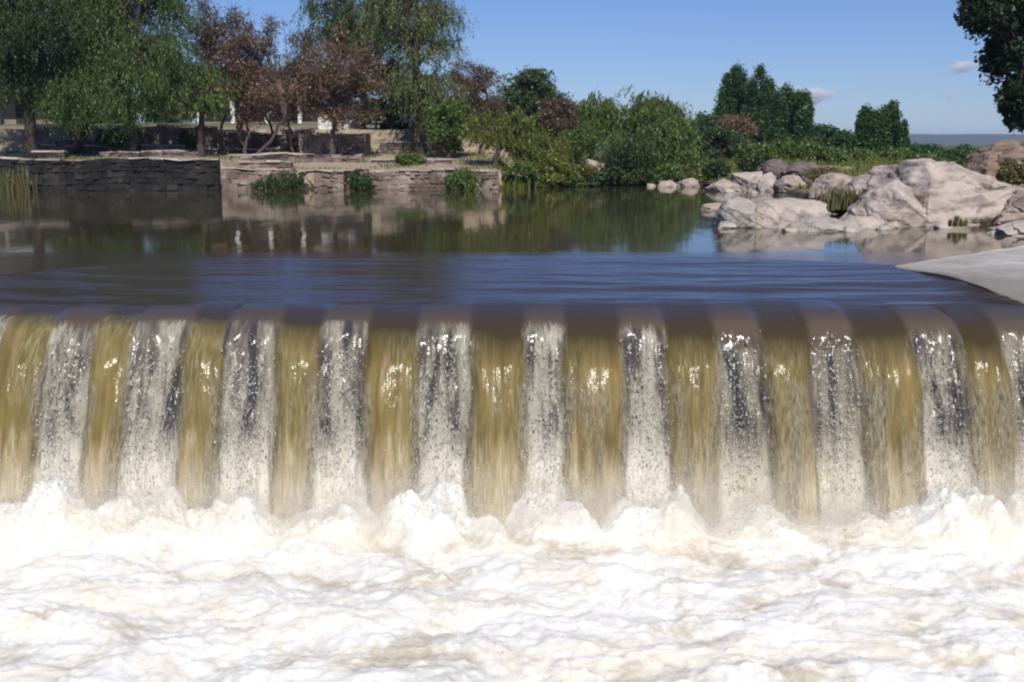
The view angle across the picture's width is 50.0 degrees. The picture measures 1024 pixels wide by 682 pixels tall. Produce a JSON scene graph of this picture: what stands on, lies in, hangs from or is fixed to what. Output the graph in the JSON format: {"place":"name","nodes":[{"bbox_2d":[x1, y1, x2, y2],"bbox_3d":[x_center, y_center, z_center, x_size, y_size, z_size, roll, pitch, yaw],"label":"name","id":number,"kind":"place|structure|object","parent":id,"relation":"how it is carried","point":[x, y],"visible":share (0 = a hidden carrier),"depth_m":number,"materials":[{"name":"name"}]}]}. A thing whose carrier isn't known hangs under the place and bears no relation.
{"place":"outdoors","nodes":[
{"label":"outdoors","id":0,"kind":"place"},
{"bbox_2d":[0,79,82,124],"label":"house","id":1,"kind":"structure","parent":0,"point":[14,116],"depth_m":99.51,"materials":[{"name":"white paint"}]},
{"bbox_2d":[192,79,332,123],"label":"house","id":2,"kind":"structure","parent":0,"point":[305,119],"depth_m":97.58,"materials":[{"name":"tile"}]},
{"bbox_2d":[312,95,360,128],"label":"house","id":3,"kind":"structure","parent":0,"point":[326,124],"depth_m":80.45,"materials":[{"name":"white paint"}]},
{"bbox_2d":[0,186,1023,257],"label":"still water","id":4,"kind":"structure","parent":0,"point":[612,219],"depth_m":34.22,"materials":[{"name":"green liquid"}]},
{"bbox_2d":[0,164,37,192],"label":"reed tuft","id":5,"kind":"object","parent":4,"relation":"in","point":[13,184],"visible":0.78,"depth_m":57.61,"materials":[{"name":"green plant"}]},
{"bbox_2d":[498,177,534,188],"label":"reed tuft","id":6,"kind":"object","parent":4,"relation":"in","point":[514,186],"visible":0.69,"depth_m":61.80,"materials":[{"name":"green plant"}]},
{"bbox_2d":[703,178,741,190],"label":"rock","id":7,"kind":"object","parent":4,"relation":"in","point":[720,184],"visible":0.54,"depth_m":59.12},
{"bbox_2d":[712,196,757,227],"bbox_3d":[7.078,-3.544,33.960,1.415,1.837,1.610,-8,13,-36],"label":"boulder","id":8,"kind":"object","parent":4,"relation":"in","point":[739,212],"visible":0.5,"depth_m":33.45,"materials":[{"name":"stone"}]},
{"bbox_2d":[730,171,762,190],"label":"rock","id":9,"kind":"object","parent":4,"relation":"in","point":[746,181],"visible":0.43,"depth_m":59.54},
{"bbox_2d":[750,197,827,227],"bbox_3d":[8.568,-3.484,34.157,2.739,1.879,2.297,0,10,0],"label":"boulder","id":10,"kind":"object","parent":4,"relation":"in","point":[778,213],"visible":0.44,"depth_m":33.55,"materials":[{"name":"stone"}]},
{"bbox_2d":[785,217,862,231],"bbox_3d":[9.215,-3.172,32.448,2.242,0.945,1.492,0,10,0],"label":"boulder","id":11,"kind":"object","parent":4,"relation":"in","point":[825,224],"visible":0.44,"depth_m":32.11,"materials":[{"name":"stone"}]},
{"bbox_2d":[844,216,884,228],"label":"boulder","id":12,"kind":"object","parent":4,"relation":"in","point":[863,222],"visible":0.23,"depth_m":33.24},
{"bbox_2d":[0,252,1023,306],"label":"running water","id":13,"kind":"structure","parent":0,"point":[491,279],"depth_m":21.55,"materials":[{"name":"liquid"}]},
{"bbox_2d":[0,123,1023,226],"bbox_3d":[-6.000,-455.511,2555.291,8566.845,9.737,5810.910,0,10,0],"label":"ground","id":14,"kind":"structure","parent":0,"point":[12,136],"depth_m":72.96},
{"bbox_2d":[0,150,69,158],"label":"wall","id":15,"kind":"structure","parent":14,"relation":"on","point":[37,154],"depth_m":62.86,"materials":[{"name":"stone"}]},
{"bbox_2d":[0,0,107,152],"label":"tree","id":16,"kind":"object","parent":14,"relation":"on","point":[23,23],"visible":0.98,"depth_m":61.94,"materials":[{"name":"green plant"}]},
{"bbox_2d":[14,0,148,155],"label":"tree","id":17,"kind":"object","parent":14,"relation":"on","point":[63,112],"visible":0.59,"depth_m":63.77,"materials":[{"name":"green plant"}]},
{"bbox_2d":[0,156,220,191],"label":"retaining wall","id":18,"kind":"structure","parent":14,"relation":"on","point":[146,174],"depth_m":59.04,"materials":[{"name":"stone"}]},
{"bbox_2d":[95,128,129,150],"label":"shrub","id":19,"kind":"object","parent":14,"relation":"on","point":[118,144],"visible":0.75,"depth_m":66.64,"materials":[{"name":"green plant"}]},
{"bbox_2d":[41,144,188,154],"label":"wall","id":20,"kind":"structure","parent":14,"relation":"on","point":[90,149],"depth_m":68.94,"materials":[{"name":"stone"}]},
{"bbox_2d":[36,124,217,151],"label":"terrace wall","id":21,"kind":"structure","parent":14,"relation":"on","point":[163,134],"depth_m":72.35,"materials":[{"name":"stone"}]},
{"bbox_2d":[71,0,205,150],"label":"tree","id":22,"kind":"object","parent":14,"relation":"on","point":[149,58],"visible":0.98,"depth_m":63.42,"materials":[{"name":"green plant"}]},
{"bbox_2d":[99,149,198,157],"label":"wall","id":23,"kind":"structure","parent":14,"relation":"on","point":[168,153],"depth_m":65.27,"materials":[{"name":"stone"}]},
{"bbox_2d":[138,91,196,122],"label":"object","id":24,"kind":"object","parent":14,"relation":"on","point":[155,118],"visible":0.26,"depth_m":103.37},
{"bbox_2d":[177,131,206,150],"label":"shrub","id":25,"kind":"object","parent":14,"relation":"on","point":[188,138],"visible":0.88,"depth_m":68.55,"materials":[{"name":"green plant"}]},
{"bbox_2d":[158,59,251,156],"bbox_3d":[-18.087,-13.642,64.654,3.874,6.015,4.706,5,11,25],"label":"tree","id":26,"kind":"object","parent":14,"relation":"on","point":[203,104],"visible":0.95,"depth_m":64.23,"materials":[{"name":"green plant"}]},
{"bbox_2d":[181,0,251,153],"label":"tree","id":27,"kind":"object","parent":14,"relation":"on","point":[207,49],"visible":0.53,"depth_m":67.00,"materials":[{"name":"brown plant"}]},
{"bbox_2d":[205,147,282,153],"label":"wall","id":28,"kind":"structure","parent":14,"relation":"on","point":[237,150],"depth_m":69.17,"materials":[{"name":"stone"}]},
{"bbox_2d":[0,150,494,169],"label":"terrace grass","id":29,"kind":"structure","parent":14,"relation":"on","point":[369,155],"depth_m":65.44,"materials":[{"name":"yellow plant"}]},
{"bbox_2d":[212,7,287,153],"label":"tree","id":30,"kind":"object","parent":14,"relation":"on","point":[256,71],"visible":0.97,"depth_m":65.29,"materials":[{"name":"brown plant"}]},
{"bbox_2d":[220,167,296,190],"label":"retaining wall","id":31,"kind":"structure","parent":14,"relation":"on","point":[234,178],"depth_m":59.99,"materials":[{"name":"beige stone"}]},
{"bbox_2d":[216,131,302,152],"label":"terrace wall","id":32,"kind":"structure","parent":14,"relation":"on","point":[258,140],"depth_m":72.11,"materials":[{"name":"stone"}]},
{"bbox_2d":[238,160,293,168],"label":"wall","id":33,"kind":"structure","parent":14,"relation":"on","point":[280,164],"depth_m":62.61,"materials":[{"name":"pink stone"}]},
{"bbox_2d":[246,168,312,191],"bbox_3d":[-12.829,-8.522,59.242,3.598,1.845,3.402,6,12,31],"label":"shrub","id":34,"kind":"object","parent":14,"relation":"on","point":[283,184],"visible":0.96,"depth_m":58.86,"materials":[{"name":"green plant"}]},
{"bbox_2d":[256,16,321,152],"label":"tree","id":35,"kind":"object","parent":14,"relation":"on","point":[287,78],"visible":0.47,"depth_m":68.48,"materials":[{"name":"brown plant"}]},
{"bbox_2d":[228,152,363,162],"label":"wall","id":36,"kind":"structure","parent":14,"relation":"on","point":[301,157],"depth_m":65.87,"materials":[{"name":"stone"}]},
{"bbox_2d":[313,168,343,189],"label":"retaining wall","id":37,"kind":"structure","parent":14,"relation":"on","point":[324,179],"depth_m":60.48,"materials":[{"name":"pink stone"}]},
{"bbox_2d":[299,132,370,155],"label":"terrace wall","id":38,"kind":"structure","parent":14,"relation":"on","point":[351,144],"depth_m":69.12,"materials":[{"name":"grey stone"}]},
{"bbox_2d":[292,18,389,154],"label":"tree","id":39,"kind":"object","parent":14,"relation":"on","point":[347,85],"visible":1,"depth_m":65.87,"materials":[{"name":"brown plant"}]},
{"bbox_2d":[289,0,411,129],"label":"tree","id":40,"kind":"object","parent":14,"relation":"on","point":[312,7],"visible":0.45,"depth_m":76.08,"materials":[{"name":"green plant"}]},
{"bbox_2d":[362,55,413,129],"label":"tree","id":41,"kind":"object","parent":14,"relation":"on","point":[391,117],"visible":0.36,"depth_m":73.87,"materials":[{"name":"green plant"}]},
{"bbox_2d":[379,141,442,153],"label":"terrace wall","id":42,"kind":"structure","parent":14,"relation":"on","point":[397,146],"depth_m":71.39,"materials":[{"name":"stone"}]},
{"bbox_2d":[395,153,426,165],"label":"shrub","id":43,"kind":"object","parent":14,"relation":"on","point":[401,158],"visible":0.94,"depth_m":64.86,"materials":[{"name":"green plant"}]},
{"bbox_2d":[342,0,480,154],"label":"tree","id":44,"kind":"object","parent":14,"relation":"on","point":[426,19],"visible":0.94,"depth_m":68.96,"materials":[{"name":"green plant"}]},
{"bbox_2d":[371,158,451,163],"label":"wall","id":45,"kind":"structure","parent":14,"relation":"on","point":[434,161],"depth_m":65.34,"materials":[{"name":"stone"}]},
{"bbox_2d":[364,168,498,189],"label":"retaining wall","id":46,"kind":"structure","parent":14,"relation":"on","point":[407,179],"depth_m":60.95,"materials":[{"name":"beige stone"}]},
{"bbox_2d":[344,167,377,190],"bbox_3d":[-8.446,-8.743,60.366,1.682,1.576,1.564,3,11,17],"label":"shrub","id":47,"kind":"object","parent":46,"relation":"attached to","point":[355,181],"visible":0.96,"depth_m":60.05,"materials":[{"name":"green plant"}]},
{"bbox_2d":[436,165,485,189],"bbox_3d":[-2.722,-8.833,60.744,2.648,1.839,1.996,7,12,35],"label":"shrub","id":48,"kind":"object","parent":46,"relation":"attached to","point":[457,181],"visible":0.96,"depth_m":60.33,"materials":[{"name":"green plant"}]},
{"bbox_2d":[424,97,479,158],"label":"tree","id":49,"kind":"object","parent":14,"relation":"on","point":[453,110],"visible":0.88,"depth_m":67.16,"materials":[{"name":"green plant"}]},
{"bbox_2d":[443,55,510,120],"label":"tree","id":50,"kind":"object","parent":14,"relation":"on","point":[481,81],"visible":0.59,"depth_m":75.00,"materials":[{"name":"brown plant"}]},
{"bbox_2d":[457,105,558,170],"bbox_3d":[-0.170,-11.800,64.317,6.399,4.050,3.294,-2,10,-9],"label":"tree","id":51,"kind":"object","parent":14,"relation":"on","point":[520,142],"visible":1,"depth_m":63.90,"materials":[{"name":"green plant"}]},
{"bbox_2d":[501,161,539,187],"bbox_3d":[0.427,-9.332,62.116,2.356,1.775,1.605,0,10,0],"label":"shrub","id":52,"kind":"object","parent":14,"relation":"on","point":[512,170],"visible":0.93,"depth_m":61.84,"materials":[{"name":"green plant"}]},
{"bbox_2d":[497,65,573,154],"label":"tree","id":53,"kind":"object","parent":14,"relation":"on","point":[524,88],"visible":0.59,"depth_m":80.85,"materials":[{"name":"green plant"}]},
{"bbox_2d":[521,125,573,165],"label":"shrub","id":54,"kind":"object","parent":14,"relation":"on","point":[561,149],"visible":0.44,"depth_m":70.57,"materials":[{"name":"green plant"}]},
{"bbox_2d":[539,172,565,187],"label":"shrub","id":55,"kind":"object","parent":14,"relation":"on","point":[555,180],"visible":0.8,"depth_m":64.15,"materials":[{"name":"green plant"}]},
{"bbox_2d":[530,152,576,176],"bbox_3d":[2.371,-10.158,65.262,3.034,2.123,2.451,0,10,0],"label":"shrub","id":56,"kind":"object","parent":14,"relation":"on","point":[556,163],"visible":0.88,"depth_m":64.74,"materials":[{"name":"green plant"}]},
{"bbox_2d":[536,95,581,143],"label":"tree","id":57,"kind":"object","parent":14,"relation":"on","point":[548,110],"visible":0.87,"depth_m":75.94,"materials":[{"name":"brown plant"}]},
{"bbox_2d":[563,174,586,186],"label":"shrub","id":58,"kind":"object","parent":14,"relation":"on","point":[574,181],"visible":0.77,"depth_m":64.84,"materials":[{"name":"green plant"}]},
{"bbox_2d":[553,125,601,162],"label":"shrub","id":59,"kind":"object","parent":14,"relation":"on","point":[590,144],"visible":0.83,"depth_m":72.36,"materials":[{"name":"green plant"}]},
{"bbox_2d":[565,156,599,180],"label":"shrub","id":60,"kind":"object","parent":14,"relation":"on","point":[581,170],"visible":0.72,"depth_m":65.31,"materials":[{"name":"green plant"}]},
{"bbox_2d":[558,89,627,159],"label":"tree","id":61,"kind":"object","parent":14,"relation":"on","point":[590,118],"visible":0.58,"depth_m":79.25,"materials":[{"name":"green plant"}]},
{"bbox_2d":[598,166,632,185],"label":"shrub","id":62,"kind":"object","parent":14,"relation":"on","point":[615,176],"visible":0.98,"depth_m":65.80,"materials":[{"name":"green plant"}]},
{"bbox_2d":[596,132,665,175],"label":"shrub","id":63,"kind":"object","parent":14,"relation":"on","point":[629,157],"visible":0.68,"depth_m":68.33,"materials":[{"name":"green plant"}]},
{"bbox_2d":[626,170,658,185],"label":"shrub","id":64,"kind":"object","parent":14,"relation":"on","point":[639,176],"visible":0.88,"depth_m":66.36,"materials":[{"name":"green plant"}]},
{"bbox_2d":[584,85,709,169],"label":"tree","id":65,"kind":"object","parent":14,"relation":"on","point":[667,131],"visible":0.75,"depth_m":75.56,"materials":[{"name":"green plant"}]},
{"bbox_2d":[653,162,686,182],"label":"shrub","id":66,"kind":"object","parent":14,"relation":"on","point":[668,171],"visible":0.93,"depth_m":66.91,"materials":[{"name":"green plant"}]},
{"bbox_2d":[671,149,709,174],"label":"shrub","id":67,"kind":"object","parent":14,"relation":"on","point":[685,155],"visible":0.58,"depth_m":70.73,"materials":[{"name":"green plant"}]},
{"bbox_2d":[682,110,718,147],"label":"tree","id":68,"kind":"object","parent":14,"relation":"on","point":[703,121],"visible":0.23,"depth_m":97.56,"materials":[{"name":"green plant"}]},
{"bbox_2d":[701,159,731,180],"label":"shrub","id":69,"kind":"object","parent":14,"relation":"on","point":[719,168],"visible":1,"depth_m":64.91,"materials":[{"name":"green plant"}]},
{"bbox_2d":[694,124,749,160],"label":"tree","id":70,"kind":"object","parent":14,"relation":"on","point":[732,142],"visible":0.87,"depth_m":82.27,"materials":[{"name":"green plant"}]},
{"bbox_2d":[710,58,748,119],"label":"poplar tree","id":71,"kind":"object","parent":14,"relation":"on","point":[730,100],"visible":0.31,"depth_m":121.03,"materials":[{"name":"green plant"}]},
{"bbox_2d":[713,111,758,146],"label":"tree","id":72,"kind":"object","parent":14,"relation":"on","point":[745,126],"visible":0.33,"depth_m":92.32,"materials":[{"name":"brown plant"}]},
{"bbox_2d":[734,156,770,171],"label":"shrub","id":73,"kind":"object","parent":14,"relation":"on","point":[746,165],"visible":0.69,"depth_m":68.77,"materials":[{"name":"green plant"}]},
{"bbox_2d":[731,142,784,163],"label":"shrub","id":74,"kind":"object","parent":14,"relation":"on","point":[747,151],"visible":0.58,"depth_m":74.40,"materials":[{"name":"green plant"}]},
{"bbox_2d":[740,63,776,145],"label":"poplar tree","id":75,"kind":"object","parent":14,"relation":"on","point":[757,106],"visible":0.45,"depth_m":118.19,"materials":[{"name":"green plant"}]},
{"bbox_2d":[494,136,1023,193],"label":"grass","id":76,"kind":"structure","parent":14,"relation":"on","point":[857,170],"depth_m":72.73,"materials":[{"name":"plant"}]},
{"bbox_2d":[757,172,776,190],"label":"rock","id":77,"kind":"object","parent":14,"relation":"on","point":[766,181],"visible":0.58,"depth_m":58.97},
{"bbox_2d":[756,159,788,179],"bbox_3d":[14.819,-9.448,62.213,2.276,1.711,2.466,-10,14,-44],"label":"rock","id":78,"kind":"object","parent":14,"relation":"on","point":[776,167],"visible":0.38,"depth_m":61.41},
{"bbox_2d":[763,81,801,151],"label":"poplar tree","id":79,"kind":"object","parent":14,"relation":"on","point":[784,107],"visible":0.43,"depth_m":109.30,"materials":[{"name":"green plant"}]},
{"bbox_2d":[772,174,807,192],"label":"rock","id":80,"kind":"object","parent":14,"relation":"on","point":[783,184],"visible":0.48,"depth_m":56.95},
{"bbox_2d":[770,132,824,159],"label":"bushy tree","id":81,"kind":"object","parent":14,"relation":"on","point":[793,149],"visible":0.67,"depth_m":83.82,"materials":[{"name":"green plant"}]},
{"bbox_2d":[781,162,822,183],"bbox_3d":[16.407,-9.117,61.321,2.975,1.775,1.955,-4,11,-20],"label":"rock","id":82,"kind":"object","parent":14,"relation":"on","point":[797,168],"visible":0.37,"depth_m":60.39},
{"bbox_2d":[792,87,815,143],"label":"poplar tree","id":83,"kind":"object","parent":14,"relation":"on","point":[802,122],"visible":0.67,"depth_m":107.48,"materials":[{"name":"green plant"}]},
{"bbox_2d":[801,166,845,181],"bbox_3d":[16.241,-8.684,57.335,2.279,1.089,1.838,0,10,0],"label":"shrub","id":84,"kind":"object","parent":14,"relation":"on","point":[813,174],"visible":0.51,"depth_m":57.23,"materials":[{"name":"green plant"}]},
{"bbox_2d":[805,144,853,164],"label":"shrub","id":85,"kind":"object","parent":14,"relation":"on","point":[827,154],"visible":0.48,"depth_m":78.26,"materials":[{"name":"green plant"}]},
{"bbox_2d":[796,185,864,210],"bbox_3d":[11.768,-5.050,38.346,3.765,0.900,1.747,0,10,0],"label":"reed tuft","id":86,"kind":"object","parent":14,"relation":"on","point":[843,200],"visible":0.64,"depth_m":38.12,"materials":[{"name":"green plant"}]},
{"bbox_2d":[808,172,852,198],"bbox_3d":[15.050,-7.106,51.638,2.805,1.639,2.100,-7,12,-34],"label":"rock","id":87,"kind":"object","parent":14,"relation":"on","point":[829,180],"visible":0.51,"depth_m":50.89,"materials":[{"name":"stone"}]},
{"bbox_2d":[813,122,854,151],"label":"tree","id":88,"kind":"object","parent":14,"relation":"on","point":[827,135],"visible":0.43,"depth_m":110.28,"materials":[{"name":"green plant"}]},
{"bbox_2d":[838,174,870,193],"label":"boulder","id":89,"kind":"object","parent":14,"relation":"on","point":[859,180],"visible":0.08,"depth_m":43.53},
{"bbox_2d":[848,147,883,161],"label":"shrub","id":90,"kind":"object","parent":14,"relation":"on","point":[860,154],"visible":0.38,"depth_m":80.25,"materials":[{"name":"green plant"}]},
{"bbox_2d":[850,103,884,153],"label":"poplar tree","id":91,"kind":"object","parent":14,"relation":"on","point":[865,136],"visible":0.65,"depth_m":95.16,"materials":[{"name":"green plant"}]},
{"bbox_2d":[839,179,931,226],"bbox_3d":[11.931,-3.638,35.130,3.715,3.059,2.937,0,10,0],"label":"boulder","id":92,"kind":"object","parent":14,"relation":"on","point":[894,200],"visible":0.45,"depth_m":33.96,"materials":[{"name":"stone"}]},
{"bbox_2d":[870,100,910,151],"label":"poplar tree","id":93,"kind":"object","parent":14,"relation":"on","point":[893,130],"visible":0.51,"depth_m":95.25,"materials":[{"name":"green plant"}]},
{"bbox_2d":[875,146,914,160],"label":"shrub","id":94,"kind":"object","parent":14,"relation":"on","point":[892,152],"visible":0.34,"depth_m":82.21,"materials":[{"name":"green plant"}]},
{"bbox_2d":[899,148,950,162],"bbox_3d":[24.491,-10.461,65.101,2.896,2.135,3.122,6,12,29],"label":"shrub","id":95,"kind":"object","parent":14,"relation":"on","point":[918,156],"visible":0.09,"depth_m":64.70,"materials":[{"name":"green plant"}]},
{"bbox_2d":[862,158,1023,226],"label":"boulder","id":96,"kind":"object","parent":14,"relation":"on","point":[944,191],"visible":0.35,"depth_m":34.60,"materials":[{"name":"stone"}]},
{"bbox_2d":[994,158,1023,184],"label":"shrub","id":97,"kind":"object","parent":96,"relation":"on","point":[1011,170],"visible":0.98,"depth_m":36.86,"materials":[{"name":"green plant"}]},
{"bbox_2d":[935,147,971,163],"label":"shrub","id":98,"kind":"object","parent":14,"relation":"on","point":[957,156],"visible":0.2,"depth_m":70.22,"materials":[{"name":"green plant"}]},
{"bbox_2d":[895,246,1023,302],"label":"concrete apron","id":99,"kind":"object","parent":14,"relation":"on","point":[999,271],"visible":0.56,"depth_m":22.18,"materials":[{"name":"concrete"}]},
{"bbox_2d":[965,150,1001,176],"bbox_3d":[17.449,-6.048,40.096,1.799,1.817,2.096,0,10,0],"label":"rock","id":100,"kind":"object","parent":14,"relation":"on","point":[985,163],"visible":0.33,"depth_m":39.30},
{"bbox_2d":[953,0,1023,133],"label":"tree","id":101,"kind":"object","parent":14,"relation":"on","point":[1000,23],"visible":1,"depth_m":44.71,"materials":[{"name":"green plant"}]},
{"bbox_2d":[965,139,1023,162],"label":"rock","id":102,"kind":"object","parent":14,"relation":"on","point":[974,155],"visible":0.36,"depth_m":41.43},
{"bbox_2d":[989,144,1023,167],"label":"rock","id":103,"kind":"object","parent":14,"relation":"on","point":[1015,151],"visible":0.28,"depth_m":39.29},
{"bbox_2d":[992,220,1023,235],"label":"boulder","id":104,"kind":"object","parent":14,"relation":"on","point":[1015,228],"visible":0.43,"depth_m":30.51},
{"bbox_2d":[993,192,1023,223],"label":"boulder","id":105,"kind":"object","parent":14,"relation":"on","point":[1013,209],"visible":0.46,"depth_m":33.30,"materials":[{"name":"stone"}]},
{"bbox_2d":[26,0,1023,135],"label":"sky","id":106,"kind":"structure","parent":0,"point":[850,54],"materials":[{"name":"blue"}]},
{"bbox_2d":[908,134,1023,144],"bbox_3d":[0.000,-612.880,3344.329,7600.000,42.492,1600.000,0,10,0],"label":"hills","id":107,"kind":"structure","parent":0,"point":[964,139],"depth_m":2959.32,"materials":[{"name":"blue"}]},
{"bbox_3d":[-2.525,1.665,21.583,24.750,4.700,6.100,0,10,0],"label":"weir","id":108,"kind":"object","parent":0,"visible":0},
{"bbox_2d":[0,305,1023,527],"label":"waterfall","id":109,"kind":"structure","parent":108,"relation":"on","point":[893,392],"depth_m":17.85,"materials":[{"name":"liquid"}]},
{"label":"lower river","id":110,"kind":"structure","parent":0,"visible":0},
{"bbox_2d":[0,478,1023,681],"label":"foaming water","id":111,"kind":"structure","parent":110,"relation":"on","point":[934,643],"depth_m":14.83,"materials":[{"name":"white liquid"}]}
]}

